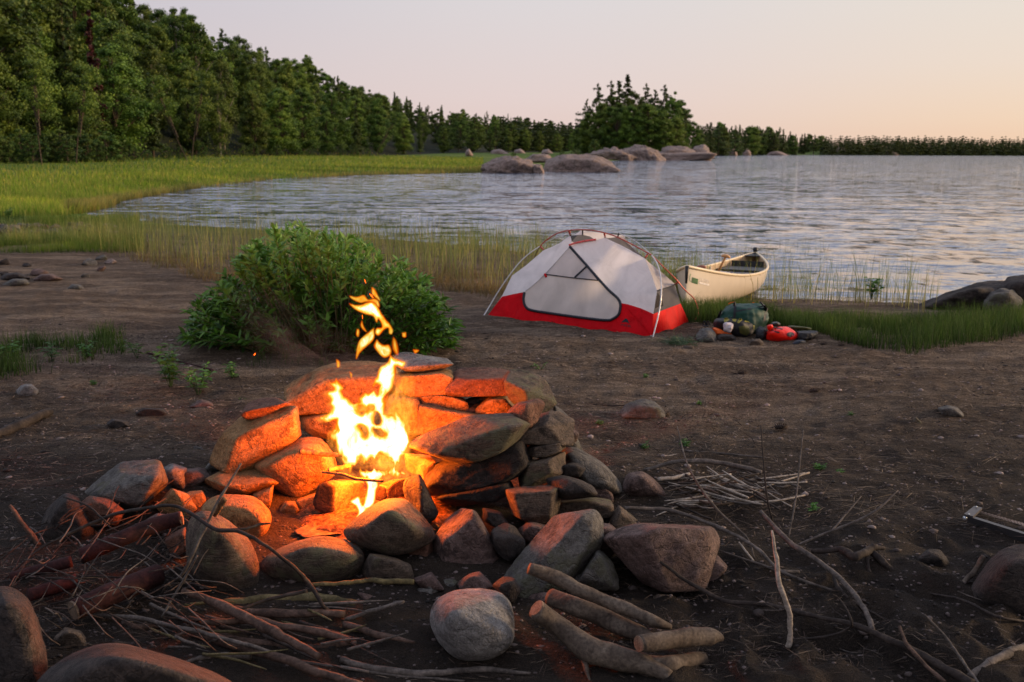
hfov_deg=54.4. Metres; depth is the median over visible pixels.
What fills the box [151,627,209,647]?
twig
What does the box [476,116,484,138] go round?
broadleaf tree
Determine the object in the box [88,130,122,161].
shrub
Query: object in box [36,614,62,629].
twig
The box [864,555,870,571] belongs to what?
branch
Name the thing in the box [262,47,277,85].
pine tree
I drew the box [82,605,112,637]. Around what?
twig
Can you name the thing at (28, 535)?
twig
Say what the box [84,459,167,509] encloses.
rock
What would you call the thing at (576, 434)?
rock
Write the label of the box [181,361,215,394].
seedling
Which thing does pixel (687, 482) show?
twig
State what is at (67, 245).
shore grass
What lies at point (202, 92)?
birch tree
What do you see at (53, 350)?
seedling
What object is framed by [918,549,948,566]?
rock
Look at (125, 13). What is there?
aspen tree
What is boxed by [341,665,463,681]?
stick
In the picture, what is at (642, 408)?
rock
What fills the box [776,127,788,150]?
spruce tree
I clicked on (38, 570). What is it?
twig
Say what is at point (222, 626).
twig
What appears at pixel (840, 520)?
branch
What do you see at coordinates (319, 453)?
stick
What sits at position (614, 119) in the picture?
broadleaf tree
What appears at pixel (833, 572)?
branch
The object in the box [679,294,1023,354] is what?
shore grass
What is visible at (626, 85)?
spruce tree
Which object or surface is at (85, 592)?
twig
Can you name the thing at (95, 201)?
shore sedge
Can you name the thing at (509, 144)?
aspen tree
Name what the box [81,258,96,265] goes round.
cobble
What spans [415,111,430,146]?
birch tree
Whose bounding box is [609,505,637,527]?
rock
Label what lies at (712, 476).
twig
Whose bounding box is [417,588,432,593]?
rock
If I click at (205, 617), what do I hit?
twig
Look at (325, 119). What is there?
broadleaf tree
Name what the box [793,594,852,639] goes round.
branch
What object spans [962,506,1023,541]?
bow saw
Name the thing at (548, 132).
wood
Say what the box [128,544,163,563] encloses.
twig
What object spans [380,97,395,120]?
broadleaf tree
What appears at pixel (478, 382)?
rock
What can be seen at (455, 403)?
rock
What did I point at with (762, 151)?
broadleaf tree
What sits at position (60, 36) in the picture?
spruce tree
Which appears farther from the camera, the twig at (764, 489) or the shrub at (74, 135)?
the shrub at (74, 135)
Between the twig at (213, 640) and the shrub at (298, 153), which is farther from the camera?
the shrub at (298, 153)
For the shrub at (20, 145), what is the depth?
81.86 m
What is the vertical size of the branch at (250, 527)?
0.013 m
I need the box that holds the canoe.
[676,247,768,303]
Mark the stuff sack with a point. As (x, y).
(728, 327)
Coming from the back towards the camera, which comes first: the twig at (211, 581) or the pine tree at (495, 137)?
the pine tree at (495, 137)
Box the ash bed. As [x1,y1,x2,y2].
[296,488,456,538]
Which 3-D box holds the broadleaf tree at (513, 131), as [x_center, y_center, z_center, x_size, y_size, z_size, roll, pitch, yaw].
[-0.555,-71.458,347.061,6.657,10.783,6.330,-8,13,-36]
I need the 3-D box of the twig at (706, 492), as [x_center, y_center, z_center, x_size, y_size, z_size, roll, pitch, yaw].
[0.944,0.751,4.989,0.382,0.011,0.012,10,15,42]
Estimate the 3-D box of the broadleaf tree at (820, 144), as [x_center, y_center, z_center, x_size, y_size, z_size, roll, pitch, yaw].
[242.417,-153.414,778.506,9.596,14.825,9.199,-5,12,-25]
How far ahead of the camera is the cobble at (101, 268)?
14.25 m
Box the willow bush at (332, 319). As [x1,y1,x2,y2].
[174,218,465,355]
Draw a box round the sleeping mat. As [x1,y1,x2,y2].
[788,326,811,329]
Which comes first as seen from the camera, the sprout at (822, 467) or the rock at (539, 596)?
the rock at (539, 596)
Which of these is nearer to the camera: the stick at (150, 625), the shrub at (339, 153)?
the stick at (150, 625)
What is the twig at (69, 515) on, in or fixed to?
on the rock at (100, 505)
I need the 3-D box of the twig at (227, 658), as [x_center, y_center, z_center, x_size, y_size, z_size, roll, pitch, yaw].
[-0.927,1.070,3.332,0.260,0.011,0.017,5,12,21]
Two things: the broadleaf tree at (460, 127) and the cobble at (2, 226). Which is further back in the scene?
the broadleaf tree at (460, 127)
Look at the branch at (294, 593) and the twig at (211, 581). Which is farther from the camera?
the twig at (211, 581)
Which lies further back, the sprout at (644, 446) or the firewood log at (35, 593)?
the sprout at (644, 446)
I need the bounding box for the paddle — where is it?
[717,254,730,270]
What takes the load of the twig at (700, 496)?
on the twig
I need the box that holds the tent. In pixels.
[484,229,698,336]
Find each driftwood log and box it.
[527,563,671,628]
[529,600,672,679]
[545,589,652,640]
[634,627,723,651]
[650,651,707,670]
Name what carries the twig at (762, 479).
on the twig at (750, 475)
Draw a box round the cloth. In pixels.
[713,327,730,334]
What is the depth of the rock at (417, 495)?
4.51 m
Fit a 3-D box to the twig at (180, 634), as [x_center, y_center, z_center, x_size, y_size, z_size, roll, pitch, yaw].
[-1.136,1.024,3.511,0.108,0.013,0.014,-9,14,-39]
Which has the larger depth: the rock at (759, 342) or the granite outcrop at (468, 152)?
the granite outcrop at (468, 152)
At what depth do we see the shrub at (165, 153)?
102.94 m
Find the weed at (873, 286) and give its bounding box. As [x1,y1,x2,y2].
[863,277,883,299]
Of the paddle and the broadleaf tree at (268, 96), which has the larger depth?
the broadleaf tree at (268, 96)
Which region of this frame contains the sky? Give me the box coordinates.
[124,0,1023,146]
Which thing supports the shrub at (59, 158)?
on the ground at (138, 297)
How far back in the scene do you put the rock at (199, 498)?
4.85 m
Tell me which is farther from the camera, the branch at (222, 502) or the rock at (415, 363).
the rock at (415, 363)
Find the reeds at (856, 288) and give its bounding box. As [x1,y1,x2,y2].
[677,243,949,311]
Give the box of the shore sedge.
[58,165,481,213]
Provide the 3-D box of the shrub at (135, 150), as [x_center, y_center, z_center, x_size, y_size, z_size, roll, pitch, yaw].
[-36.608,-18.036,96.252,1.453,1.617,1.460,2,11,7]
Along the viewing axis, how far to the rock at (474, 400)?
5.80 m
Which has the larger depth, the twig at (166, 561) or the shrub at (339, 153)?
the shrub at (339, 153)
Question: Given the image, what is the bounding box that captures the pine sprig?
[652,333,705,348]
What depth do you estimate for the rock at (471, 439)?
4.55 m
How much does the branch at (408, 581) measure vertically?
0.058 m
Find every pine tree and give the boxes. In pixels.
[213,28,237,77]
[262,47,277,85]
[326,77,345,131]
[427,106,433,123]
[452,126,464,152]
[484,112,489,133]
[491,126,500,149]
[575,99,598,150]
[581,83,608,133]
[604,80,620,132]
[639,83,657,119]
[643,89,667,128]
[650,85,671,120]
[683,111,690,143]
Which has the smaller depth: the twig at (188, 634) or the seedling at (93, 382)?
the twig at (188, 634)
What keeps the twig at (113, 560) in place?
on the firewood log at (133, 533)
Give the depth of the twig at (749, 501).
4.84 m
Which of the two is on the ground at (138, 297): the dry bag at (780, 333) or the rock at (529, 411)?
the dry bag at (780, 333)
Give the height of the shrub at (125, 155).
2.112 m
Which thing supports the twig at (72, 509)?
on the rock at (100, 505)
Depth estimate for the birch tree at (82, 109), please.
80.47 m
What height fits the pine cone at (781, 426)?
0.064 m
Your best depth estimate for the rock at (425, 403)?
5.64 m
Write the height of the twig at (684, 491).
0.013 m
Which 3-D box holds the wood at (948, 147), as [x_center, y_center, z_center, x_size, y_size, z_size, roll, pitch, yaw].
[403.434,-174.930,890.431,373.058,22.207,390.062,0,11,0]
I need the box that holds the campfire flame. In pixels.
[321,288,417,516]
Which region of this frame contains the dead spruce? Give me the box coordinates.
[84,10,107,155]
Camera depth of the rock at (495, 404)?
5.60 m
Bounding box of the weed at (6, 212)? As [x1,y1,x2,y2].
[2,207,14,218]
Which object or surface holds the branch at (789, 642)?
on the ground at (138, 297)
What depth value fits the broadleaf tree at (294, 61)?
232.11 m
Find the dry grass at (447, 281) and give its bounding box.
[75,224,515,296]
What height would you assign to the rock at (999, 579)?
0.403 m
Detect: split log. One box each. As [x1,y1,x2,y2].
[313,479,363,512]
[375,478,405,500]
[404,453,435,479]
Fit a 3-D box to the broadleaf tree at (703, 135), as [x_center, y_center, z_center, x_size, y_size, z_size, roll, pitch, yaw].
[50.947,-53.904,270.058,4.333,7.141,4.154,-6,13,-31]
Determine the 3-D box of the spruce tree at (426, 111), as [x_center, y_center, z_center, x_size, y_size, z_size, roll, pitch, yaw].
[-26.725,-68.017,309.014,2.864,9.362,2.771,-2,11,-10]
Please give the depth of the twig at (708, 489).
4.94 m
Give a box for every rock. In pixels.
[0,272,29,279]
[0,586,47,681]
[2,279,29,285]
[16,384,37,395]
[33,274,62,280]
[37,643,230,681]
[41,493,94,539]
[54,627,86,646]
[67,284,83,288]
[82,496,123,527]
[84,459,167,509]
[106,419,130,428]
[136,408,167,415]
[146,513,165,535]
[157,488,196,518]
[164,463,186,488]
[164,527,185,557]
[184,468,209,486]
[185,511,258,590]
[186,490,205,506]
[189,399,212,407]
[201,494,270,538]
[204,468,278,494]
[205,463,218,470]
[209,406,300,473]
[240,397,291,419]
[253,485,273,507]
[254,437,336,496]
[260,536,364,581]
[280,501,299,513]
[284,361,399,414]
[296,493,314,508]
[299,413,359,439]
[344,498,434,555]
[357,592,371,599]
[362,554,413,578]
[384,392,422,435]
[393,352,452,372]
[393,369,453,396]
[403,474,438,523]
[408,435,420,440]
[408,542,432,555]
[409,413,529,463]
[410,448,422,453]
[414,572,443,590]
[417,404,478,434]
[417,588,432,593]
[420,400,442,406]
[421,395,468,410]
[424,440,532,495]
[430,588,514,660]
[433,508,499,563]
[437,481,513,505]
[444,579,457,586]
[445,367,508,396]
[457,571,492,589]
[462,403,479,412]
[465,396,488,403]
[475,396,513,413]
[482,508,507,526]
[490,523,524,560]
[492,576,520,603]
[503,509,603,597]
[504,369,556,412]
[506,485,560,523]
[507,398,544,428]
[518,451,565,486]
[518,522,544,542]
[520,411,574,445]
[528,443,565,457]
[528,592,546,600]
[546,475,597,498]
[553,405,582,449]
[559,497,613,518]
[561,447,621,493]
[561,463,585,476]
[573,430,578,442]
[577,550,618,590]
[595,489,613,502]
[600,523,615,556]
[603,523,719,592]
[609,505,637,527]
[619,399,665,418]
[623,471,664,496]
[695,328,715,342]
[709,555,726,580]
[717,334,735,340]
[748,339,762,345]
[914,417,921,423]
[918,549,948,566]
[938,405,963,416]
[971,544,1023,614]
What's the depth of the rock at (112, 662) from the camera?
2.61 m
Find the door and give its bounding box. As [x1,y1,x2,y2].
[525,248,618,318]
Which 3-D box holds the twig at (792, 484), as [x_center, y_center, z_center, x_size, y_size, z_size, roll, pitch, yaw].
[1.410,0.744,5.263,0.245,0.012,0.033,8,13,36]
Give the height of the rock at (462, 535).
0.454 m
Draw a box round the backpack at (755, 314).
[716,302,768,333]
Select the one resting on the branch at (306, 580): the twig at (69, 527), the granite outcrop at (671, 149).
the twig at (69, 527)
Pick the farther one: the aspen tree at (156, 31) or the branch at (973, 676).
the aspen tree at (156, 31)
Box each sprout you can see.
[641,440,649,448]
[683,438,690,445]
[807,502,819,511]
[816,463,826,470]
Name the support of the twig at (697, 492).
on the twig
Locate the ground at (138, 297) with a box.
[0,93,1023,681]
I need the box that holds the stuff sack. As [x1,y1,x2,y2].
[723,322,732,332]
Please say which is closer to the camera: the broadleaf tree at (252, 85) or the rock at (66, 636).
the rock at (66, 636)
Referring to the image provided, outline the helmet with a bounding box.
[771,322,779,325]
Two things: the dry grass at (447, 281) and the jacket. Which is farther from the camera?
the dry grass at (447, 281)
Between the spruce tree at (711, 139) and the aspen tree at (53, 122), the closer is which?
the aspen tree at (53, 122)
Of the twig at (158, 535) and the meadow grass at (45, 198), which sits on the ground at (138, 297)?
the meadow grass at (45, 198)
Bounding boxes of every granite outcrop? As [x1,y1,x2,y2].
[465,149,472,155]
[480,155,535,172]
[490,149,508,153]
[514,149,524,152]
[525,154,551,162]
[533,164,543,172]
[541,149,551,153]
[543,154,619,171]
[585,151,716,160]
[589,146,638,160]
[624,144,665,160]
[661,146,694,152]
[693,144,709,151]
[742,149,750,154]
[767,151,787,154]
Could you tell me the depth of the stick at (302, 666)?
3.31 m
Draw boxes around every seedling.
[0,340,21,358]
[36,341,62,360]
[77,340,95,356]
[89,380,96,384]
[120,338,143,357]
[145,343,184,386]
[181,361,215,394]
[222,361,237,377]
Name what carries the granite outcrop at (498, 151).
on the ground at (138, 297)
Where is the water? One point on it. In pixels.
(965, 214)
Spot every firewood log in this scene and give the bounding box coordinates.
[10,556,72,580]
[26,574,77,600]
[68,564,164,619]
[78,511,183,563]
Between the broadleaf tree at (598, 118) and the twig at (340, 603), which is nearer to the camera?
the twig at (340, 603)
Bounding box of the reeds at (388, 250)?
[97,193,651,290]
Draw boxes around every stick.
[86,613,368,672]
[123,621,165,629]
[147,352,213,370]
[181,588,320,659]
[187,652,251,662]
[191,629,362,681]
[196,621,356,647]
[202,616,351,642]
[223,592,356,605]
[235,606,345,617]
[299,449,342,456]
[321,471,383,481]
[328,464,350,471]
[339,656,530,676]
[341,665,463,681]
[342,621,414,643]
[344,600,404,618]
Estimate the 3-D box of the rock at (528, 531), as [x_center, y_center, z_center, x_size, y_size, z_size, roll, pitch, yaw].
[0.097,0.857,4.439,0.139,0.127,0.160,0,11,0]
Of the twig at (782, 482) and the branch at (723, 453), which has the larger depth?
the branch at (723, 453)
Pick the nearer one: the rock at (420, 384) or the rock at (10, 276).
the rock at (420, 384)
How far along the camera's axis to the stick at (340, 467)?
4.78 m
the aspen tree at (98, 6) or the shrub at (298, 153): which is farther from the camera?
the shrub at (298, 153)
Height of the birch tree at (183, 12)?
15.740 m
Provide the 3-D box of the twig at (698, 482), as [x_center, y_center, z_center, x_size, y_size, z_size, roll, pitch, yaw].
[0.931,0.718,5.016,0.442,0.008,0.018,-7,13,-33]
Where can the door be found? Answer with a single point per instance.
(563, 295)
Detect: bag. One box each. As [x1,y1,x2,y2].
[713,318,754,336]
[755,326,766,339]
[766,324,797,340]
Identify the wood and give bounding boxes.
[494,116,579,151]
[818,135,1023,155]
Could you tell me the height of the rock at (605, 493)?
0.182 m
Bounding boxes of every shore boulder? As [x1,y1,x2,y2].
[919,280,1005,309]
[983,288,1023,312]
[1000,275,1023,306]
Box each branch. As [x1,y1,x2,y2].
[0,408,53,437]
[0,575,120,582]
[6,504,329,609]
[8,505,40,546]
[43,620,75,629]
[63,496,109,524]
[161,555,197,617]
[170,463,241,585]
[213,497,226,516]
[221,523,270,530]
[240,589,306,609]
[312,578,413,585]
[564,403,623,405]
[624,506,833,590]
[643,458,761,474]
[657,472,689,480]
[660,561,975,681]
[677,426,754,558]
[680,449,769,458]
[719,550,799,573]
[738,542,753,560]
[759,510,874,629]
[761,424,772,520]
[771,530,792,648]
[788,430,803,537]
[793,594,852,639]
[797,490,898,544]
[811,543,885,560]
[831,568,889,621]
[832,496,861,528]
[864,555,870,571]
[870,550,893,569]
[898,625,945,681]
[924,614,978,681]
[930,593,1023,621]
[962,555,985,583]
[966,643,1023,677]
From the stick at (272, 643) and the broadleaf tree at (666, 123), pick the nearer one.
the stick at (272, 643)
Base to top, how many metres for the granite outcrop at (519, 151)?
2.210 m
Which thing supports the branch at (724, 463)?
on the ground at (138, 297)
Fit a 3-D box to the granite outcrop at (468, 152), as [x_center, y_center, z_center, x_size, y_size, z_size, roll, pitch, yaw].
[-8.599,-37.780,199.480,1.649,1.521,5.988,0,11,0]
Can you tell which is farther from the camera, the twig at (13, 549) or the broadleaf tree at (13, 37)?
the broadleaf tree at (13, 37)
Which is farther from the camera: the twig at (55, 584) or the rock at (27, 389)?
the rock at (27, 389)
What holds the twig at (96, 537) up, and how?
on the rock at (100, 505)
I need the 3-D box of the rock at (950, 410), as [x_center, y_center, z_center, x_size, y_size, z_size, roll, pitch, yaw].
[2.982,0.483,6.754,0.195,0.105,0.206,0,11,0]
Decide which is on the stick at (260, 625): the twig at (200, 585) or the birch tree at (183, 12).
the twig at (200, 585)
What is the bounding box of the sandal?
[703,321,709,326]
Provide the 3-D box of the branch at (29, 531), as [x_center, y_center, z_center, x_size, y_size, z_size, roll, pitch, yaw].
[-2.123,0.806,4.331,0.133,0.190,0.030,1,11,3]
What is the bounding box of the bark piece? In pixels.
[294,524,341,537]
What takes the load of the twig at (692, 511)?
on the ground at (138, 297)
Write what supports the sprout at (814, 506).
on the ground at (138, 297)
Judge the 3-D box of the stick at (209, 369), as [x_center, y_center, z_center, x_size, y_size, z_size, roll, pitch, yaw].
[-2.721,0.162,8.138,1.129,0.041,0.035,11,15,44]
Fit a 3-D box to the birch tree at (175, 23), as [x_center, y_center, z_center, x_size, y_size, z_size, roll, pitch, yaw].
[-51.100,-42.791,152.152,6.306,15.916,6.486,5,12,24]
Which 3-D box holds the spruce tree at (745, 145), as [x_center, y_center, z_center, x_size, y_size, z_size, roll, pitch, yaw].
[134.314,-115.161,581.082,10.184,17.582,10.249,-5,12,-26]
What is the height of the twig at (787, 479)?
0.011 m
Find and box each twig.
[0,530,33,559]
[3,534,35,585]
[9,526,54,541]
[11,527,46,585]
[20,535,70,578]
[24,559,49,563]
[25,572,79,574]
[26,555,55,578]
[29,526,51,553]
[32,579,51,605]
[36,512,90,562]
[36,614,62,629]
[38,576,75,596]
[42,565,102,584]
[45,607,61,620]
[46,577,105,579]
[48,608,86,625]
[50,584,95,604]
[52,607,106,619]
[57,506,86,523]
[59,503,92,520]
[59,510,82,542]
[66,575,111,612]
[69,572,84,599]
[76,576,122,619]
[76,594,112,610]
[79,502,119,560]
[82,550,108,577]
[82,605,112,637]
[83,585,127,601]
[86,562,133,608]
[89,517,114,543]
[91,513,148,526]
[97,538,159,565]
[100,485,119,524]
[102,550,125,564]
[105,611,155,637]
[106,497,166,531]
[112,543,158,595]
[112,617,140,647]
[117,592,138,604]
[118,586,145,590]
[119,547,162,560]
[127,619,163,632]
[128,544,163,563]
[131,586,184,615]
[135,510,162,545]
[136,468,187,512]
[141,590,174,606]
[142,539,184,561]
[143,570,187,597]
[146,552,185,566]
[147,510,197,560]
[147,525,172,548]
[147,546,192,575]
[149,558,192,572]
[149,590,211,598]
[149,602,209,629]
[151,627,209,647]
[153,624,191,638]
[159,595,195,607]
[164,616,227,620]
[165,576,232,595]
[166,565,204,598]
[168,597,223,617]
[168,620,215,650]
[168,645,206,650]
[170,604,219,651]
[174,635,205,648]
[175,627,204,635]
[181,579,242,592]
[181,606,230,627]
[185,601,233,605]
[187,583,214,587]
[188,607,236,648]
[188,616,259,634]
[193,548,208,575]
[202,652,266,669]
[204,614,253,627]
[208,636,236,642]
[208,649,287,655]
[210,628,256,632]
[261,634,307,654]
[287,630,313,639]
[294,649,342,668]
[298,605,338,608]
[299,620,369,641]
[307,608,331,620]
[309,600,388,605]
[317,624,366,640]
[320,637,363,644]
[326,606,369,612]
[347,632,408,650]
[349,643,395,664]
[657,494,712,519]
[662,480,716,483]
[664,496,725,500]
[664,503,701,508]
[665,466,703,484]
[665,476,728,491]
[666,482,706,504]
[668,482,733,500]
[668,494,710,503]
[669,485,717,490]
[672,488,715,495]
[674,488,721,493]
[674,500,700,503]
[676,480,700,482]
[676,500,712,501]
[677,502,697,505]
[685,499,747,507]
[687,495,721,503]
[690,473,731,479]
[692,481,737,490]
[696,488,718,493]
[697,498,721,502]
[697,505,713,509]
[705,479,748,497]
[706,466,742,487]
[707,470,764,494]
[708,486,752,492]
[710,473,748,490]
[711,477,759,489]
[716,489,762,504]
[716,498,766,505]
[722,470,751,487]
[726,473,758,481]
[737,473,756,482]
[740,489,779,510]
[742,475,781,481]
[742,480,782,495]
[745,470,782,496]
[750,472,804,479]
[751,472,809,491]
[753,491,766,499]
[753,494,805,501]
[754,483,791,506]
[757,481,806,483]
[763,478,800,487]
[771,485,790,487]
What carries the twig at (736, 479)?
on the twig at (721, 476)
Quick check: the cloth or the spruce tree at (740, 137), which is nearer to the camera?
the cloth
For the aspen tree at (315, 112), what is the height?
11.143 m
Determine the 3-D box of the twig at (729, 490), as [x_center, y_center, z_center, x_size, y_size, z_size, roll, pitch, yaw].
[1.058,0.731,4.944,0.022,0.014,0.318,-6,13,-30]
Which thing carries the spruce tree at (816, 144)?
on the ground at (138, 297)
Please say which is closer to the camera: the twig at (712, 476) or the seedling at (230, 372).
the twig at (712, 476)
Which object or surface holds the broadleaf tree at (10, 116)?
on the ground at (138, 297)
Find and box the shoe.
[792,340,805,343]
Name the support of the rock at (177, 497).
on the ground at (138, 297)
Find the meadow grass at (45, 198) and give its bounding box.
[0,125,483,216]
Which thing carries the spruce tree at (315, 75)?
on the ground at (138, 297)
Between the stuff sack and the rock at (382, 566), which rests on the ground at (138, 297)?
the rock at (382, 566)
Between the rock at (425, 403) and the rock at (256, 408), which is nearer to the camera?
the rock at (256, 408)
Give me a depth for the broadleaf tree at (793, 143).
687.46 m
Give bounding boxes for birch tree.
[16,55,55,163]
[66,61,104,164]
[133,43,179,141]
[143,74,186,159]
[161,8,200,75]
[174,14,218,89]
[175,7,204,58]
[186,68,217,158]
[205,81,235,154]
[206,54,242,149]
[246,46,275,91]
[307,80,323,126]
[375,110,403,155]
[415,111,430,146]
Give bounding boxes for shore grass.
[0,211,33,226]
[0,230,144,253]
[0,320,128,379]
[25,208,140,226]
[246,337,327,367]
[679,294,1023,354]
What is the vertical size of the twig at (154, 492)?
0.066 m
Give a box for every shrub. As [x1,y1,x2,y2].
[0,129,13,163]
[0,135,20,163]
[8,128,36,162]
[18,133,50,163]
[30,136,58,162]
[41,137,64,162]
[42,129,75,162]
[54,138,81,162]
[65,128,95,161]
[74,134,102,161]
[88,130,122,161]
[90,141,109,161]
[111,141,129,161]
[126,146,140,160]
[141,149,152,159]
[160,145,172,159]
[197,142,207,156]
[213,147,220,156]
[222,147,231,156]
[238,145,248,156]
[247,143,259,156]
[269,144,283,155]
[289,143,303,154]
[338,145,346,155]
[348,145,358,155]
[571,147,579,154]
[588,139,601,153]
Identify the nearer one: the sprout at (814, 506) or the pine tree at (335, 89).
the sprout at (814, 506)
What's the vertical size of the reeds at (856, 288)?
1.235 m
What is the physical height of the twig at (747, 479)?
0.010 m
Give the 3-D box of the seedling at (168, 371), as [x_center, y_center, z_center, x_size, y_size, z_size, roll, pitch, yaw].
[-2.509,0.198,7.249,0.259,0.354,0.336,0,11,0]
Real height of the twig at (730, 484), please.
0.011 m
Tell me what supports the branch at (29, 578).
on the ground at (138, 297)
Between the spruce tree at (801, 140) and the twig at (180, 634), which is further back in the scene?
the spruce tree at (801, 140)
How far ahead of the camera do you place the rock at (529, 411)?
4.81 m
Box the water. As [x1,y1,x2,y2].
[86,155,1023,303]
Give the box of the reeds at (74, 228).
[0,213,149,244]
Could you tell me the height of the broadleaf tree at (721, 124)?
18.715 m
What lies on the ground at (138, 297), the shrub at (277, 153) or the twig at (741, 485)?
the shrub at (277, 153)
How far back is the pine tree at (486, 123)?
413.19 m
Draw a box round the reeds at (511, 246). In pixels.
[455,220,828,298]
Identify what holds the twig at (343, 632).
on the stick at (272, 643)
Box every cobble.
[0,224,7,228]
[0,258,9,264]
[22,263,31,266]
[30,269,48,274]
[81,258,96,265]
[81,273,89,277]
[95,255,106,259]
[97,266,105,270]
[104,259,116,263]
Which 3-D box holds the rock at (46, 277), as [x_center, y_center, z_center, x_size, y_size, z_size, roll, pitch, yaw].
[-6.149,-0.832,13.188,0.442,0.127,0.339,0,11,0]
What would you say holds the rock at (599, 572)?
on the ground at (138, 297)
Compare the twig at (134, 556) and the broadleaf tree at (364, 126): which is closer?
the twig at (134, 556)
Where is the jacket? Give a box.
[797,330,817,340]
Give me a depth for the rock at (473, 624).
3.42 m
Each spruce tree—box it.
[14,0,53,132]
[52,0,74,118]
[57,0,87,138]
[141,72,164,156]
[312,68,319,115]
[336,75,341,122]
[349,106,365,154]
[405,96,408,119]
[407,100,414,133]
[416,122,424,151]
[424,107,428,130]
[614,81,623,129]
[618,74,632,140]
[701,126,712,147]
[707,122,717,152]
[712,124,730,155]
[728,125,744,155]
[729,126,733,144]
[733,130,741,154]
[737,124,742,153]
[740,129,749,153]
[763,130,767,154]
[766,129,777,150]
[766,132,780,151]
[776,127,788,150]
[779,129,786,153]
[784,135,789,154]
[798,134,804,153]
[799,134,808,153]
[804,137,809,151]
[808,135,818,154]
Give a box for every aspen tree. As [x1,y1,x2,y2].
[0,0,60,98]
[10,43,68,148]
[59,59,110,152]
[81,0,129,44]
[111,0,155,64]
[144,23,176,86]
[165,48,202,114]
[206,59,239,115]
[237,90,272,154]
[263,59,283,87]
[269,61,303,113]
[298,56,319,98]
[298,87,320,148]
[346,87,371,134]
[357,86,369,114]
[366,97,388,143]
[370,113,388,155]
[391,98,400,130]
[504,130,513,152]
[522,131,530,150]
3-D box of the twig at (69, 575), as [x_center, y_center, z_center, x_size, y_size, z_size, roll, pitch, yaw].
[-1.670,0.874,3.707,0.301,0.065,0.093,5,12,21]
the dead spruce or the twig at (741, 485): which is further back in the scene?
the dead spruce
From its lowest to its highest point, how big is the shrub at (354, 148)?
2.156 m
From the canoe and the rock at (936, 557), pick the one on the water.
the canoe
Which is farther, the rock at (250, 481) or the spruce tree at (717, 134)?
the spruce tree at (717, 134)
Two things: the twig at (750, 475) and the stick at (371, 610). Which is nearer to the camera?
the stick at (371, 610)
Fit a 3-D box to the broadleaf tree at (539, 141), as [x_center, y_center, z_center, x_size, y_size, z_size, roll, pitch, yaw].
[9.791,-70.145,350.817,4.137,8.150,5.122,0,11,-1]
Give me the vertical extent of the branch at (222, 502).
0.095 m
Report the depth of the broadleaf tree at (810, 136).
790.63 m
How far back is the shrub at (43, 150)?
84.91 m
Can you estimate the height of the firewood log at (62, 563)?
0.081 m
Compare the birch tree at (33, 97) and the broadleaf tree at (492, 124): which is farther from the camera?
the broadleaf tree at (492, 124)
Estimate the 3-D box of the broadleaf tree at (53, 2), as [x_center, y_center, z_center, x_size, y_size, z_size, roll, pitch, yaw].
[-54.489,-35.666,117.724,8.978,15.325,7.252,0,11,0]
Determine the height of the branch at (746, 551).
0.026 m
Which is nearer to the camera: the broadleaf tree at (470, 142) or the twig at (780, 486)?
the twig at (780, 486)
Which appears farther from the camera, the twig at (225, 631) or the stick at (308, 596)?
the stick at (308, 596)
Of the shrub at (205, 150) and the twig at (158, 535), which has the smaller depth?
the twig at (158, 535)
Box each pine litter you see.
[0,384,266,487]
[535,452,1021,569]
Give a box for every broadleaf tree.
[0,0,46,128]
[0,0,87,81]
[0,53,29,161]
[34,0,82,99]
[46,0,115,37]
[73,0,136,109]
[80,19,159,131]
[83,42,156,154]
[124,34,175,113]
[135,3,154,32]
[142,8,177,64]
[169,64,209,140]
[169,75,217,154]
[198,36,239,107]
[215,36,243,83]
[223,43,248,118]
[226,34,251,67]
[231,49,271,119]
[237,79,272,151]
[260,86,302,155]
[263,83,302,151]
[275,57,300,87]
[284,88,322,154]
[291,58,300,70]
[291,62,312,93]
[299,54,325,95]
[310,68,339,103]
[314,107,336,154]
[316,91,352,151]
[335,80,350,117]
[339,95,370,153]
[364,90,373,116]
[367,93,394,142]
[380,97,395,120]
[391,115,415,153]
[392,112,411,147]
[402,99,414,118]
[411,105,423,130]
[427,109,449,143]
[434,121,453,151]
[437,126,450,152]
[445,111,453,125]
[450,113,465,141]
[451,116,470,148]
[462,113,471,126]
[463,117,486,149]
[464,127,480,151]
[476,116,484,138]
[484,128,495,151]
[487,116,500,145]
[500,120,519,148]
[515,124,533,149]
[534,130,544,152]
[549,131,563,151]
[566,135,575,150]
[569,123,590,152]
[576,113,598,152]
[584,102,616,150]
[596,97,634,148]
[614,104,648,148]
[615,90,647,143]
[632,103,667,149]
[652,109,674,151]
[657,91,691,144]
[666,116,688,145]
[669,100,693,138]
[681,121,703,148]
[695,129,705,145]
[715,122,727,155]
[715,126,730,155]
[742,126,751,154]
[747,126,762,154]
[757,130,768,154]
[764,126,773,137]
[767,132,779,152]
[787,135,798,154]
[806,134,813,147]
[817,135,825,150]
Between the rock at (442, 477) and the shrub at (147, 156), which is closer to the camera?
the rock at (442, 477)
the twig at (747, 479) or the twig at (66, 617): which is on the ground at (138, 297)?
the twig at (66, 617)
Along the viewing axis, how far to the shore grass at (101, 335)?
8.57 m
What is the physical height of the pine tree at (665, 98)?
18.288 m
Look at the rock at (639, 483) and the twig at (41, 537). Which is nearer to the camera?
the twig at (41, 537)
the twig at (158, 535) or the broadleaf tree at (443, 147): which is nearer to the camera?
the twig at (158, 535)

